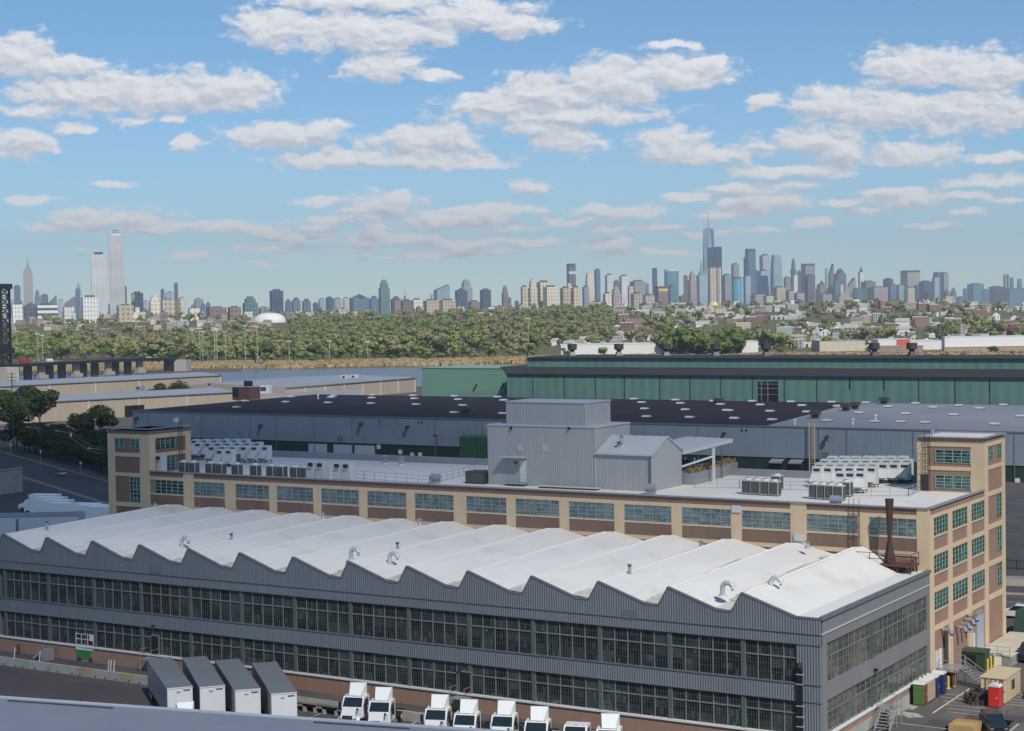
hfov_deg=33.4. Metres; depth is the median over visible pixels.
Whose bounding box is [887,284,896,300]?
city tower
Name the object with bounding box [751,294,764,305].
city block
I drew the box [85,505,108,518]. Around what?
box truck
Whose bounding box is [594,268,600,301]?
city tower
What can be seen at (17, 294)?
city tower
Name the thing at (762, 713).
window
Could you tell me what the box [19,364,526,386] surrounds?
river
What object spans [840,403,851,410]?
roof fan
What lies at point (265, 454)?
hooded unit
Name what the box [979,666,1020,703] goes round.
office container
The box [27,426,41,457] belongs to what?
utility pole
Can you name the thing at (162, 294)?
city tower
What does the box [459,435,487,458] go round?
green tank
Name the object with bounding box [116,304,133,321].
city block
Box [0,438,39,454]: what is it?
lawn
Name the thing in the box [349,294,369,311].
city tower
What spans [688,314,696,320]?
house
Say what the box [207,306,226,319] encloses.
city block
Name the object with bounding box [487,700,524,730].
tractor truck
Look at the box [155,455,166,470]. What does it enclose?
tall grey unit
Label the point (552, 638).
window
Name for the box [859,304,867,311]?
house
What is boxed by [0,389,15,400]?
tree
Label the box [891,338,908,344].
red shop
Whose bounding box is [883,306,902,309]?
house
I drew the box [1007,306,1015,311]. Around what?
house
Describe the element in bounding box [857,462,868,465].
hooded unit
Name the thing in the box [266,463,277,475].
condenser unit
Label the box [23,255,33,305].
stepped tower
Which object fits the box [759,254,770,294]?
city tower
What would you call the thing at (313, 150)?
sky
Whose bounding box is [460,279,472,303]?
city tower
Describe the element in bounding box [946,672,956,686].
red compactor
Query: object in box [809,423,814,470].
tall ladder
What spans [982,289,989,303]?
city tower
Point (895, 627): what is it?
window
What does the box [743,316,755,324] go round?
house
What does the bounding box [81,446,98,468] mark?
tree
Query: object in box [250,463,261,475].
condenser unit
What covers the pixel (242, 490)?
window
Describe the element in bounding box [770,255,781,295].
city tower
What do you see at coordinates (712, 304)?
golden dome church
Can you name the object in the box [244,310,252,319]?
city block
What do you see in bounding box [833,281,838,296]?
city tower
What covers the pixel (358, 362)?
reeds
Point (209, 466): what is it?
condenser unit
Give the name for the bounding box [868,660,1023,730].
parking lot
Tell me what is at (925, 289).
city tower
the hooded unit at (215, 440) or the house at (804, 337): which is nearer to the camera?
the hooded unit at (215, 440)
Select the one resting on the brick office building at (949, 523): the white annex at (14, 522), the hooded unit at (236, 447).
the hooded unit at (236, 447)
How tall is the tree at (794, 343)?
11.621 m
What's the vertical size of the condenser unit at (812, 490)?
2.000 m
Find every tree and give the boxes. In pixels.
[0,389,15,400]
[0,397,34,422]
[0,419,26,448]
[7,349,19,360]
[8,341,24,358]
[9,385,35,397]
[11,386,59,422]
[14,422,28,450]
[18,345,32,358]
[18,424,43,451]
[19,422,46,450]
[20,424,42,453]
[34,425,46,455]
[34,432,49,456]
[41,352,51,357]
[41,423,78,458]
[45,345,65,359]
[48,339,69,359]
[51,435,69,461]
[52,429,69,459]
[53,433,74,462]
[54,339,80,359]
[55,433,84,463]
[63,436,101,464]
[66,413,80,427]
[68,410,99,430]
[72,440,101,466]
[73,426,98,436]
[77,339,95,356]
[78,344,91,357]
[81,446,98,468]
[85,431,106,437]
[86,449,104,469]
[88,404,118,429]
[90,428,110,433]
[91,434,106,443]
[93,340,106,358]
[94,447,107,467]
[99,340,120,358]
[99,449,107,466]
[101,436,106,447]
[110,339,130,358]
[120,341,147,361]
[143,345,159,355]
[146,344,167,356]
[151,338,176,348]
[153,379,190,389]
[167,346,182,359]
[181,340,209,355]
[184,354,193,358]
[189,338,213,359]
[191,355,199,360]
[193,343,208,360]
[206,351,213,359]
[207,344,218,359]
[210,338,227,356]
[215,348,227,359]
[216,345,232,359]
[227,351,235,359]
[232,339,243,358]
[236,347,247,358]
[241,345,260,359]
[243,336,260,346]
[247,339,262,356]
[254,341,271,348]
[259,349,269,358]
[262,344,275,358]
[268,353,276,359]
[274,343,290,359]
[283,335,292,350]
[286,347,297,358]
[292,336,304,346]
[292,341,305,346]
[295,347,314,359]
[296,344,308,350]
[307,343,320,353]
[317,340,327,358]
[325,344,344,357]
[332,348,346,358]
[344,341,354,356]
[347,342,364,357]
[358,348,371,358]
[362,341,370,355]
[368,342,385,357]
[376,336,400,356]
[383,335,408,355]
[384,344,406,357]
[402,335,417,355]
[405,351,412,357]
[406,347,414,357]
[410,344,426,357]
[412,346,432,357]
[415,331,443,357]
[422,352,429,358]
[428,334,450,345]
[432,337,448,352]
[436,353,444,357]
[445,341,460,356]
[445,347,452,354]
[449,331,469,342]
[453,340,464,355]
[459,346,467,356]
[464,336,479,347]
[464,347,474,356]
[470,334,487,353]
[470,350,479,356]
[480,341,490,350]
[483,343,493,349]
[488,344,499,356]
[496,342,505,349]
[503,334,521,346]
[505,348,517,355]
[506,338,525,355]
[507,334,530,353]
[521,343,535,355]
[527,332,539,349]
[529,347,537,354]
[561,347,569,354]
[598,347,607,353]
[652,328,677,346]
[656,328,675,353]
[658,332,673,352]
[663,324,674,333]
[666,326,688,353]
[670,345,684,353]
[680,334,697,353]
[683,332,705,353]
[688,332,709,353]
[697,336,729,352]
[708,336,719,352]
[710,330,718,336]
[716,331,726,339]
[716,337,735,352]
[724,332,745,353]
[725,327,745,351]
[730,326,746,352]
[742,329,753,339]
[752,337,765,350]
[755,329,773,345]
[765,332,788,346]
[772,343,783,351]
[786,339,797,350]
[821,335,836,340]
[841,332,859,339]
[852,327,871,340]
[869,327,889,340]
[934,329,947,339]
[987,346,998,351]
[989,330,1001,335]
[1012,329,1021,334]
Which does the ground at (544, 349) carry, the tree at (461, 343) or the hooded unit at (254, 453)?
the tree at (461, 343)
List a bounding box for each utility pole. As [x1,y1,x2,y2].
[7,372,16,452]
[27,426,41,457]
[56,427,71,464]
[87,444,107,475]
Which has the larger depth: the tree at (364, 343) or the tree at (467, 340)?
the tree at (467, 340)
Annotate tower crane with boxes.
[683,271,691,301]
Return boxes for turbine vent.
[417,517,421,524]
[804,540,809,548]
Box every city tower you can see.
[14,285,20,300]
[34,290,39,304]
[41,294,47,302]
[49,295,56,303]
[58,299,63,319]
[64,296,75,308]
[75,288,79,320]
[91,252,107,314]
[108,230,124,314]
[125,286,126,303]
[161,289,164,299]
[165,292,173,298]
[174,282,177,314]
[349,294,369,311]
[378,279,389,314]
[434,285,449,299]
[455,289,467,309]
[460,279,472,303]
[480,288,490,309]
[502,286,508,308]
[528,278,537,305]
[537,280,549,305]
[566,264,575,287]
[582,286,588,306]
[585,273,594,302]
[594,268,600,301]
[605,274,613,293]
[614,280,618,288]
[619,275,627,312]
[630,280,645,294]
[646,283,649,293]
[652,268,656,294]
[664,269,678,301]
[668,284,675,304]
[685,275,687,301]
[688,271,696,305]
[696,270,706,305]
[722,274,731,301]
[731,263,738,285]
[732,277,741,302]
[743,274,750,304]
[745,249,755,294]
[757,269,768,295]
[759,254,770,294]
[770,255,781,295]
[784,276,790,290]
[791,258,795,286]
[792,274,797,292]
[797,270,800,291]
[801,264,814,292]
[804,274,814,308]
[817,280,826,301]
[825,268,828,292]
[828,264,833,296]
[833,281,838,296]
[834,268,845,285]
[839,284,843,292]
[844,286,850,296]
[846,278,855,291]
[853,288,864,301]
[858,267,863,287]
[861,280,875,300]
[867,286,887,300]
[883,278,892,286]
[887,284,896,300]
[896,284,903,299]
[900,270,919,287]
[904,287,914,301]
[914,285,919,300]
[919,280,931,298]
[932,277,938,299]
[933,272,942,300]
[941,272,948,295]
[950,288,955,297]
[963,288,967,300]
[967,283,983,305]
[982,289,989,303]
[989,286,1002,305]
[994,288,1023,305]
[1003,274,1005,287]
[1006,274,1008,287]
[1010,277,1013,287]
[1017,279,1021,287]
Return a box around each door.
[125,405,143,416]
[150,634,159,654]
[308,444,326,452]
[333,444,351,452]
[355,445,374,453]
[458,670,470,693]
[520,461,525,481]
[920,474,928,490]
[924,684,927,703]
[928,682,931,701]
[932,679,934,698]
[935,651,937,669]
[937,677,939,695]
[938,648,941,667]
[943,674,945,692]
[972,633,974,646]
[975,610,983,647]
[989,688,997,706]
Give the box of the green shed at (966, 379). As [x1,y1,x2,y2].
[500,355,1023,404]
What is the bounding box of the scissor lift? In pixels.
[75,633,93,662]
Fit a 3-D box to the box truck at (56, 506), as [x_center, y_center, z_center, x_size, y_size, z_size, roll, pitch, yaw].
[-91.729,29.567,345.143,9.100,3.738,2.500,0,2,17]
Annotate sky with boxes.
[0,0,1023,317]
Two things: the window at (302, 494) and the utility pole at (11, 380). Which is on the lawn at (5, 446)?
the utility pole at (11, 380)
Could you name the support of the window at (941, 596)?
in the brick office building at (949, 523)
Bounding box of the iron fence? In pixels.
[1006,560,1023,569]
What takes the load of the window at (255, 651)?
in the sawtooth factory
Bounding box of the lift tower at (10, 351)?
[0,284,14,364]
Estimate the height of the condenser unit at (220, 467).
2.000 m
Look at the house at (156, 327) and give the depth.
2661.50 m
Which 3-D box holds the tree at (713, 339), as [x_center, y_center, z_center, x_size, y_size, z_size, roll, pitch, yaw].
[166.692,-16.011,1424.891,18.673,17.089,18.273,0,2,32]
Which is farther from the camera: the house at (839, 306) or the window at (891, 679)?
the house at (839, 306)
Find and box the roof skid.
[539,485,598,490]
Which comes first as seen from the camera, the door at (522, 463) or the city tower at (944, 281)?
the door at (522, 463)
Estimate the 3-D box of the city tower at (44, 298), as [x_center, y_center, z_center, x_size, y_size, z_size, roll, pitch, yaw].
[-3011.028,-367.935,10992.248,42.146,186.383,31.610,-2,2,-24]
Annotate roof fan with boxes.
[461,406,471,412]
[713,398,723,404]
[809,410,820,418]
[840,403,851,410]
[849,402,860,409]
[879,377,888,403]
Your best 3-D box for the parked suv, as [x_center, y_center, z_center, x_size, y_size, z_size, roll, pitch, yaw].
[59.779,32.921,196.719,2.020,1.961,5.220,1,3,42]
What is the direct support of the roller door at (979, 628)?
in the brick office building at (949, 523)
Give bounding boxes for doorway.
[775,463,782,469]
[795,464,801,470]
[943,631,947,663]
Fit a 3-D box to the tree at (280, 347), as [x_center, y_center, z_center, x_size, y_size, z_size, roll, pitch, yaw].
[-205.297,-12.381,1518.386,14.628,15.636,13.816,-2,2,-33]
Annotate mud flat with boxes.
[20,369,241,375]
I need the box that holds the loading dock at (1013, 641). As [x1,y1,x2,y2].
[984,631,1023,666]
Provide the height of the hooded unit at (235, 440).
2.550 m
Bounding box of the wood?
[2,299,1023,354]
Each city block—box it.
[11,304,22,322]
[14,299,22,304]
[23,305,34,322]
[35,303,57,320]
[63,306,74,322]
[71,311,75,319]
[81,295,98,322]
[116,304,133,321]
[131,291,142,311]
[133,311,137,321]
[134,307,139,314]
[140,310,145,318]
[143,300,148,309]
[146,313,154,321]
[149,294,159,313]
[154,313,159,320]
[159,311,167,320]
[160,299,175,319]
[176,298,178,320]
[179,297,184,320]
[188,307,199,320]
[194,298,202,311]
[201,303,205,314]
[206,302,210,320]
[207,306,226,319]
[228,306,240,319]
[242,296,257,319]
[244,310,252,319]
[258,306,268,314]
[269,289,283,312]
[277,309,285,318]
[285,299,291,318]
[292,297,300,311]
[302,298,310,311]
[313,302,318,314]
[318,298,325,314]
[326,296,332,315]
[333,298,341,308]
[338,307,348,313]
[343,297,348,308]
[369,296,378,311]
[390,296,398,313]
[392,299,401,314]
[401,299,410,313]
[411,298,422,313]
[423,299,438,314]
[439,299,455,312]
[468,300,479,309]
[521,285,527,307]
[543,285,558,306]
[560,286,570,305]
[571,286,580,306]
[603,292,611,306]
[612,286,620,311]
[627,285,633,305]
[631,292,642,309]
[643,294,654,307]
[654,286,667,307]
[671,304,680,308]
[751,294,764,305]
[763,295,773,305]
[773,286,785,300]
[786,290,793,300]
[794,292,804,300]
[795,299,805,308]
[819,291,831,306]
[832,293,852,306]
[865,299,873,308]
[941,295,953,302]
[943,289,949,295]
[956,296,963,304]
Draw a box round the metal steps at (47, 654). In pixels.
[33,648,53,660]
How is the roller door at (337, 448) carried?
in the blue warehouse at (386, 425)
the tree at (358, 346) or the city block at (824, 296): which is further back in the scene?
the city block at (824, 296)
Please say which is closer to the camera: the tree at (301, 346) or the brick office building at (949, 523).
the brick office building at (949, 523)
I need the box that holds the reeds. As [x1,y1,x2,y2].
[20,349,1023,370]
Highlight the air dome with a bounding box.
[254,313,285,322]
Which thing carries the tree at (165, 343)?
on the ground at (544, 349)
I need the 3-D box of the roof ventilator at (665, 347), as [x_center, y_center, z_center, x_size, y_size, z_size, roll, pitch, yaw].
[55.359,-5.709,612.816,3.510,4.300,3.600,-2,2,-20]
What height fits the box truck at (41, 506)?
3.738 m
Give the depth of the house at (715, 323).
2597.88 m
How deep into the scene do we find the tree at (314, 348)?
1503.16 m
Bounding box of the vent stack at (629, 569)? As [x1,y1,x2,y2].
[627,564,631,574]
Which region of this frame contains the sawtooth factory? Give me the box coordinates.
[0,504,930,730]
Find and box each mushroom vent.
[381,455,388,464]
[398,456,404,465]
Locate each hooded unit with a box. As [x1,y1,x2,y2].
[191,439,200,452]
[191,442,203,458]
[201,439,210,443]
[201,442,213,456]
[204,445,217,460]
[211,439,220,441]
[213,449,224,462]
[214,442,223,448]
[219,445,228,448]
[221,439,230,441]
[222,449,235,464]
[224,442,233,448]
[230,445,239,452]
[231,439,240,441]
[234,442,243,445]
[239,445,250,462]
[241,439,250,441]
[244,442,253,446]
[247,445,260,462]
[254,442,263,448]
[258,445,271,462]
[809,466,823,482]
[814,462,825,465]
[820,459,830,462]
[820,466,834,483]
[825,462,836,465]
[827,456,837,458]
[831,459,840,461]
[831,466,844,481]
[834,471,846,483]
[836,462,847,465]
[839,456,849,458]
[841,459,850,461]
[845,466,855,470]
[846,462,857,465]
[846,471,857,492]
[850,456,861,458]
[851,459,860,461]
[853,471,867,493]
[856,466,866,470]
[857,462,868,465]
[861,459,871,461]
[862,456,873,458]
[866,466,878,487]
[868,462,878,465]
[874,456,885,458]
[878,462,889,483]
[881,459,891,461]
[886,456,896,458]
[886,462,900,482]
[892,459,901,461]
[897,462,911,483]
[898,456,908,458]
[902,459,913,474]
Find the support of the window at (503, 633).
in the sawtooth factory
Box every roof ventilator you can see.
[567,344,576,355]
[614,344,623,355]
[661,344,670,355]
[711,343,720,355]
[761,343,770,355]
[869,343,879,355]
[906,343,916,355]
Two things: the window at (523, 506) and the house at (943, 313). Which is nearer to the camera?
the window at (523, 506)
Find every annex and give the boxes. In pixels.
[0,511,85,536]
[260,389,361,398]
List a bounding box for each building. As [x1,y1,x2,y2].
[0,696,511,730]
[106,418,1006,672]
[867,345,922,351]
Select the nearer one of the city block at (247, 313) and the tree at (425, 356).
the tree at (425, 356)
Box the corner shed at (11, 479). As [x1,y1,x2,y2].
[0,466,22,494]
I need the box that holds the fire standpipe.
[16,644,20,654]
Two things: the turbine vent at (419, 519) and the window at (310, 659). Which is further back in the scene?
the turbine vent at (419, 519)
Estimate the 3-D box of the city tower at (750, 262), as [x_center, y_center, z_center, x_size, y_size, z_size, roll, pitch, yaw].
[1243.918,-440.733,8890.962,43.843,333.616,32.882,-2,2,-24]
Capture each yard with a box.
[0,479,71,499]
[0,665,423,724]
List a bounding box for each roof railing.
[301,462,485,483]
[695,480,807,489]
[853,482,919,495]
[985,645,1009,656]
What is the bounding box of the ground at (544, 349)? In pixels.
[0,309,1023,371]
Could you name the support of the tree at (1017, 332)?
on the ground at (544, 349)
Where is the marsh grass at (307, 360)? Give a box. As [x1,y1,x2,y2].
[203,357,388,362]
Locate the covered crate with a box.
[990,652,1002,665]
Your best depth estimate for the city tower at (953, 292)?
10485.42 m
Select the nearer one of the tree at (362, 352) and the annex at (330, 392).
the annex at (330, 392)
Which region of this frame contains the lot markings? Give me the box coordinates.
[879,688,1023,730]
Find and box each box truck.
[18,493,61,511]
[24,496,67,511]
[30,499,74,511]
[41,502,77,511]
[62,502,101,511]
[74,504,108,511]
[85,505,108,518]
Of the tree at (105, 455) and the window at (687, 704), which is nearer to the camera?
the window at (687, 704)
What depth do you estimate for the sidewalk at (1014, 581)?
250.49 m
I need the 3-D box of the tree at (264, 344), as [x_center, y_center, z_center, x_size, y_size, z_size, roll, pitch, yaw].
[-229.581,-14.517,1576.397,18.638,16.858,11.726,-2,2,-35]
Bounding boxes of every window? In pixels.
[6,569,46,600]
[7,611,47,640]
[49,573,92,605]
[50,616,92,645]
[95,578,139,610]
[96,622,140,651]
[114,438,123,447]
[130,439,138,448]
[130,477,140,502]
[142,582,188,616]
[143,627,189,657]
[155,437,174,448]
[155,480,183,494]
[167,457,175,468]
[191,587,239,621]
[192,633,240,660]
[194,482,224,496]
[235,484,268,499]
[242,592,292,627]
[243,638,293,670]
[277,486,312,501]
[296,597,348,633]
[297,644,349,677]
[321,488,358,504]
[352,602,406,639]
[353,651,407,684]
[367,491,405,507]
[410,608,467,646]
[411,657,467,691]
[415,493,453,509]
[466,496,505,512]
[471,613,530,653]
[472,664,531,700]
[515,498,558,515]
[534,619,597,660]
[535,672,597,708]
[569,501,613,519]
[601,626,667,667]
[602,679,667,717]
[624,504,670,522]
[671,632,740,675]
[672,687,741,726]
[682,507,730,525]
[742,510,789,529]
[745,639,796,681]
[746,695,796,730]
[806,514,856,533]
[827,623,870,680]
[828,677,870,730]
[869,517,916,536]
[873,596,925,656]
[873,646,926,704]
[934,513,947,535]
[934,550,947,573]
[934,586,948,609]
[935,449,970,463]
[935,475,970,488]
[952,506,966,527]
[953,542,967,564]
[953,577,967,600]
[972,500,984,520]
[972,535,984,555]
[972,569,984,590]
[988,447,992,459]
[997,444,1001,457]
[997,492,1001,516]
[997,525,1001,551]
[997,561,1001,585]
[1011,678,1014,688]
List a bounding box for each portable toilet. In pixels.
[913,678,927,705]
[919,676,931,702]
[921,673,935,700]
[926,671,939,697]
[932,668,946,694]
[987,681,1002,708]
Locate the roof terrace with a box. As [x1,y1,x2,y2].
[682,457,737,484]
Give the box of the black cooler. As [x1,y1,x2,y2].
[465,469,487,483]
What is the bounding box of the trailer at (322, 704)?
[297,696,342,715]
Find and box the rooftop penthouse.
[487,398,732,490]
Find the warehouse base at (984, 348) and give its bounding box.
[943,346,1023,351]
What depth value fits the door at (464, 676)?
175.64 m
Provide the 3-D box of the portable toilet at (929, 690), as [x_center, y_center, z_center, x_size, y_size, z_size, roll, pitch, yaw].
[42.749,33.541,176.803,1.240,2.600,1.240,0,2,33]
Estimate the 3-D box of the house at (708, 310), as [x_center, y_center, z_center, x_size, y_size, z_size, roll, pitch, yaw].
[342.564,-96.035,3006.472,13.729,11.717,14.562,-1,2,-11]
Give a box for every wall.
[0,656,556,730]
[885,695,908,720]
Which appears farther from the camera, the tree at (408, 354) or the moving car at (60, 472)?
the tree at (408, 354)
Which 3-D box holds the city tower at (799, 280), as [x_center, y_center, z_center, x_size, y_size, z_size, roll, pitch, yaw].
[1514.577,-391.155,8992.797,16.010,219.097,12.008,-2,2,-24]
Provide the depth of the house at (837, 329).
2124.18 m
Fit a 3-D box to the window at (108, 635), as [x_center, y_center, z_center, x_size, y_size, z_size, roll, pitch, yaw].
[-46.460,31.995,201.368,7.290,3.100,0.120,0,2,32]
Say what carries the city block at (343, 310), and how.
on the ground at (544, 349)
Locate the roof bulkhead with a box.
[232,381,260,399]
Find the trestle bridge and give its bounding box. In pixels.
[0,356,190,379]
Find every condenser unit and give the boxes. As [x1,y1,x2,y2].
[178,459,189,471]
[188,460,199,472]
[205,461,216,472]
[215,461,226,473]
[231,462,242,474]
[236,451,240,462]
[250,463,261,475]
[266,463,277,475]
[276,464,287,476]
[289,464,300,476]
[299,465,306,477]
[741,477,752,494]
[750,478,759,494]
[760,478,770,495]
[768,479,780,495]
[771,473,782,489]
[808,481,818,498]
[816,482,826,499]
[824,482,834,499]
[832,483,845,500]
[840,479,852,496]
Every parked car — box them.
[979,708,1008,730]
[1006,604,1023,616]
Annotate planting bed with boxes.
[1006,595,1023,599]
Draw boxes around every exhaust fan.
[430,473,440,483]
[644,483,656,493]
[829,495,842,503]
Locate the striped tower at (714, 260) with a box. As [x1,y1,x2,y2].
[707,247,721,304]
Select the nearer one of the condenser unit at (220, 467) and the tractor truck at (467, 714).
the tractor truck at (467, 714)
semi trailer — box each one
[147,657,192,707]
[182,656,225,710]
[215,658,260,713]
[252,661,296,715]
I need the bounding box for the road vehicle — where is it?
[19,359,29,363]
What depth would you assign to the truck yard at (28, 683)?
192.97 m
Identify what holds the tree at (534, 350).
on the ground at (544, 349)
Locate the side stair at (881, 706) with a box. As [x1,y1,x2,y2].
[873,693,901,730]
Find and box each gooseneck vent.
[180,535,190,548]
[347,547,360,560]
[387,551,399,564]
[718,580,734,596]
[768,575,782,586]
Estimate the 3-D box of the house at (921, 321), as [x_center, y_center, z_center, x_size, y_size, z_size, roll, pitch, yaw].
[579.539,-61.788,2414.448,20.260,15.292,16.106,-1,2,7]
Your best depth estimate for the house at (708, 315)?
2643.59 m
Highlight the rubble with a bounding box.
[897,712,923,717]
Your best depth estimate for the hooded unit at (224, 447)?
255.83 m
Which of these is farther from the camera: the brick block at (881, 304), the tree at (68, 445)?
the brick block at (881, 304)
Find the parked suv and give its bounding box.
[1015,641,1023,660]
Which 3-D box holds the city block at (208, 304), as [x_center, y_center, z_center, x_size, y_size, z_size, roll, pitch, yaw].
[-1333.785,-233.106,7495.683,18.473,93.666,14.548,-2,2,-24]
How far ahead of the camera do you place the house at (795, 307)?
3089.90 m
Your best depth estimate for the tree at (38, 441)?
501.06 m
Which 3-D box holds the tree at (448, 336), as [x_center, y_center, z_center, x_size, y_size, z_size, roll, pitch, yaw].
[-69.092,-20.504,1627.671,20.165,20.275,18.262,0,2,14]
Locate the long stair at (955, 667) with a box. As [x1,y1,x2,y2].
[936,654,985,688]
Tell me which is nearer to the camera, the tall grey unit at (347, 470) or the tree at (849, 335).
the tall grey unit at (347, 470)
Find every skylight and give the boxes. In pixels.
[767,418,777,420]
[821,419,832,421]
[870,420,880,422]
[895,420,905,422]
[989,422,1000,424]
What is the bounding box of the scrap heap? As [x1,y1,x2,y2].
[963,686,987,705]
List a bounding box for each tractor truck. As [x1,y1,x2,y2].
[175,701,193,708]
[338,682,369,720]
[364,687,404,722]
[420,694,453,725]
[449,699,490,728]
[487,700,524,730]
[520,706,558,730]
[563,721,590,730]
[596,713,621,730]
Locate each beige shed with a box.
[0,372,221,394]
[0,387,235,423]
[164,375,415,400]
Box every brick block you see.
[623,319,643,327]
[877,301,898,308]
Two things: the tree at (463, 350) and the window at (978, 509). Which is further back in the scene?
the tree at (463, 350)
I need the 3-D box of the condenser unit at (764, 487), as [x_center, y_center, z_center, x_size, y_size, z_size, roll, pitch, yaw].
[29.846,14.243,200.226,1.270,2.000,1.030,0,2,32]
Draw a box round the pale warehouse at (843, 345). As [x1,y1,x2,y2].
[811,339,864,351]
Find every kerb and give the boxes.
[0,451,107,481]
[1006,576,1023,577]
[1006,592,1023,594]
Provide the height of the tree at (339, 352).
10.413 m
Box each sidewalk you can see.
[22,476,108,503]
[1006,578,1023,586]
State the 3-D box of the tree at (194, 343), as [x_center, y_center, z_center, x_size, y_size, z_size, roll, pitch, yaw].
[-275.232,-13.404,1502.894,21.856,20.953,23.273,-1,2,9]
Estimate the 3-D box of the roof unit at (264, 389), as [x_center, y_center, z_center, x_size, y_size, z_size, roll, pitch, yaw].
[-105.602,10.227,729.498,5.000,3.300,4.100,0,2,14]
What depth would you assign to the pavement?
313.06 m
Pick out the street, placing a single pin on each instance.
(98, 489)
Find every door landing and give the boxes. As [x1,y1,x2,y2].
[139,647,158,671]
[449,685,470,705]
[502,474,527,484]
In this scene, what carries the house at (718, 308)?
on the ground at (544, 349)
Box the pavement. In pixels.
[0,386,1023,730]
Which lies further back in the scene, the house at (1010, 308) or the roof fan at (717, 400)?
the house at (1010, 308)
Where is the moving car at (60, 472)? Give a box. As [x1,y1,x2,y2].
[55,469,66,475]
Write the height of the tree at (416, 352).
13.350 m
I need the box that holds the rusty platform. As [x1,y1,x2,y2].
[855,551,918,574]
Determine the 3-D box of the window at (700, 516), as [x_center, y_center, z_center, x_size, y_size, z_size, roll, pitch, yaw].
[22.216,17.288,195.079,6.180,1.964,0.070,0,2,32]
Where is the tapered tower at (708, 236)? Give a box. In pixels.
[703,214,713,305]
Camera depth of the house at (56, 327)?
2796.71 m
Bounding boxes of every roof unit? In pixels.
[135,386,144,390]
[206,382,215,387]
[260,385,271,393]
[350,374,358,377]
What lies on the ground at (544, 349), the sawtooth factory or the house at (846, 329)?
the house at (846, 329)
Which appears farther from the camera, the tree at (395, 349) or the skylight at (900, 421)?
the tree at (395, 349)
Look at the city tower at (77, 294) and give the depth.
10582.12 m
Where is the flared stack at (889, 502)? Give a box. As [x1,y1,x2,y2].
[884,498,895,563]
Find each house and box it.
[0,367,18,381]
[16,320,24,325]
[32,319,42,324]
[43,324,52,329]
[51,325,61,330]
[103,320,113,326]
[136,321,146,325]
[153,325,162,329]
[167,323,173,329]
[177,321,185,326]
[197,320,205,326]
[205,321,214,326]
[216,325,221,330]
[248,321,256,327]
[263,320,271,325]
[550,338,559,345]
[563,340,574,343]
[609,325,637,330]
[610,340,623,342]
[612,331,625,339]
[613,336,622,339]
[614,310,624,315]
[616,306,626,313]
[616,314,628,321]
[620,322,633,331]
[628,309,650,313]
[631,335,652,340]
[641,306,650,309]
[646,325,662,329]
[651,309,661,316]
[653,312,663,316]
[675,309,686,313]
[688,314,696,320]
[695,306,706,309]
[695,321,708,327]
[702,308,710,313]
[704,314,714,319]
[711,317,717,324]
[714,305,722,312]
[715,316,729,320]
[727,317,741,323]
[735,322,750,332]
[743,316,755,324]
[755,315,764,322]
[758,306,765,311]
[758,311,771,318]
[766,305,773,311]
[769,315,783,319]
[774,305,785,311]
[776,326,793,333]
[784,314,800,319]
[786,304,798,310]
[789,311,805,314]
[789,339,803,347]
[794,327,801,331]
[794,335,806,341]
[802,329,815,333]
[803,342,811,346]
[809,323,822,330]
[811,334,821,339]
[821,328,830,336]
[827,327,842,332]
[832,333,842,339]
[834,304,844,309]
[843,323,858,326]
[843,326,858,332]
[845,309,856,316]
[850,317,862,325]
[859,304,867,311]
[860,315,871,322]
[872,313,880,321]
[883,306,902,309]
[884,323,895,326]
[895,318,910,325]
[896,326,911,334]
[905,331,915,335]
[907,302,916,308]
[907,334,916,339]
[914,316,928,326]
[916,303,925,309]
[920,312,938,316]
[924,333,935,337]
[927,304,938,311]
[939,311,953,315]
[952,324,963,334]
[963,308,974,315]
[964,322,970,329]
[975,309,987,315]
[992,312,999,319]
[994,306,1019,309]
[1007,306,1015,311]
[1008,315,1017,319]
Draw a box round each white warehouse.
[560,342,662,354]
[738,340,757,352]
[871,339,896,345]
[909,340,941,349]
[941,335,1023,351]
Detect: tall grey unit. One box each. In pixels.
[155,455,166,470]
[306,461,317,477]
[315,461,328,478]
[332,462,344,478]
[341,462,354,479]
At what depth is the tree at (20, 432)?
519.00 m
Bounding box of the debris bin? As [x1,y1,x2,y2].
[948,718,981,730]
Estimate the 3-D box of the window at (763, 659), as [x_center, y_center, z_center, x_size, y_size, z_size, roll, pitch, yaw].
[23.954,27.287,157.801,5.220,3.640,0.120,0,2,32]
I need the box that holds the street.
[0,452,108,502]
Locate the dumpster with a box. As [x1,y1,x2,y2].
[962,646,990,670]
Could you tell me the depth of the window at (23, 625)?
209.44 m
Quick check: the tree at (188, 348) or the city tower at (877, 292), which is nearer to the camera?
the tree at (188, 348)
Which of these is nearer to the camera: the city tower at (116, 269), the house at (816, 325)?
the house at (816, 325)
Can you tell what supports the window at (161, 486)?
in the brick office building at (949, 523)
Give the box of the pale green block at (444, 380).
[422,365,515,396]
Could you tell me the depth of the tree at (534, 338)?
1626.88 m
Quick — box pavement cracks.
[0,667,1023,730]
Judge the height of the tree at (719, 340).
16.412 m
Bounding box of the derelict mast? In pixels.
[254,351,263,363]
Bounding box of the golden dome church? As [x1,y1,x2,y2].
[708,301,718,311]
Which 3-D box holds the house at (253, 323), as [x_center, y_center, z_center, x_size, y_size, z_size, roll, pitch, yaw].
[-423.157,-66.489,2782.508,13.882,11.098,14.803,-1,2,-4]
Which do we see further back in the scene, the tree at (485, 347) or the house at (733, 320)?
the house at (733, 320)
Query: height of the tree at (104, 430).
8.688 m
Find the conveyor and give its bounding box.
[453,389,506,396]
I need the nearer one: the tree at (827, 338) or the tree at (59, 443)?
the tree at (59, 443)
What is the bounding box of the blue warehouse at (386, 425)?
[132,394,1023,481]

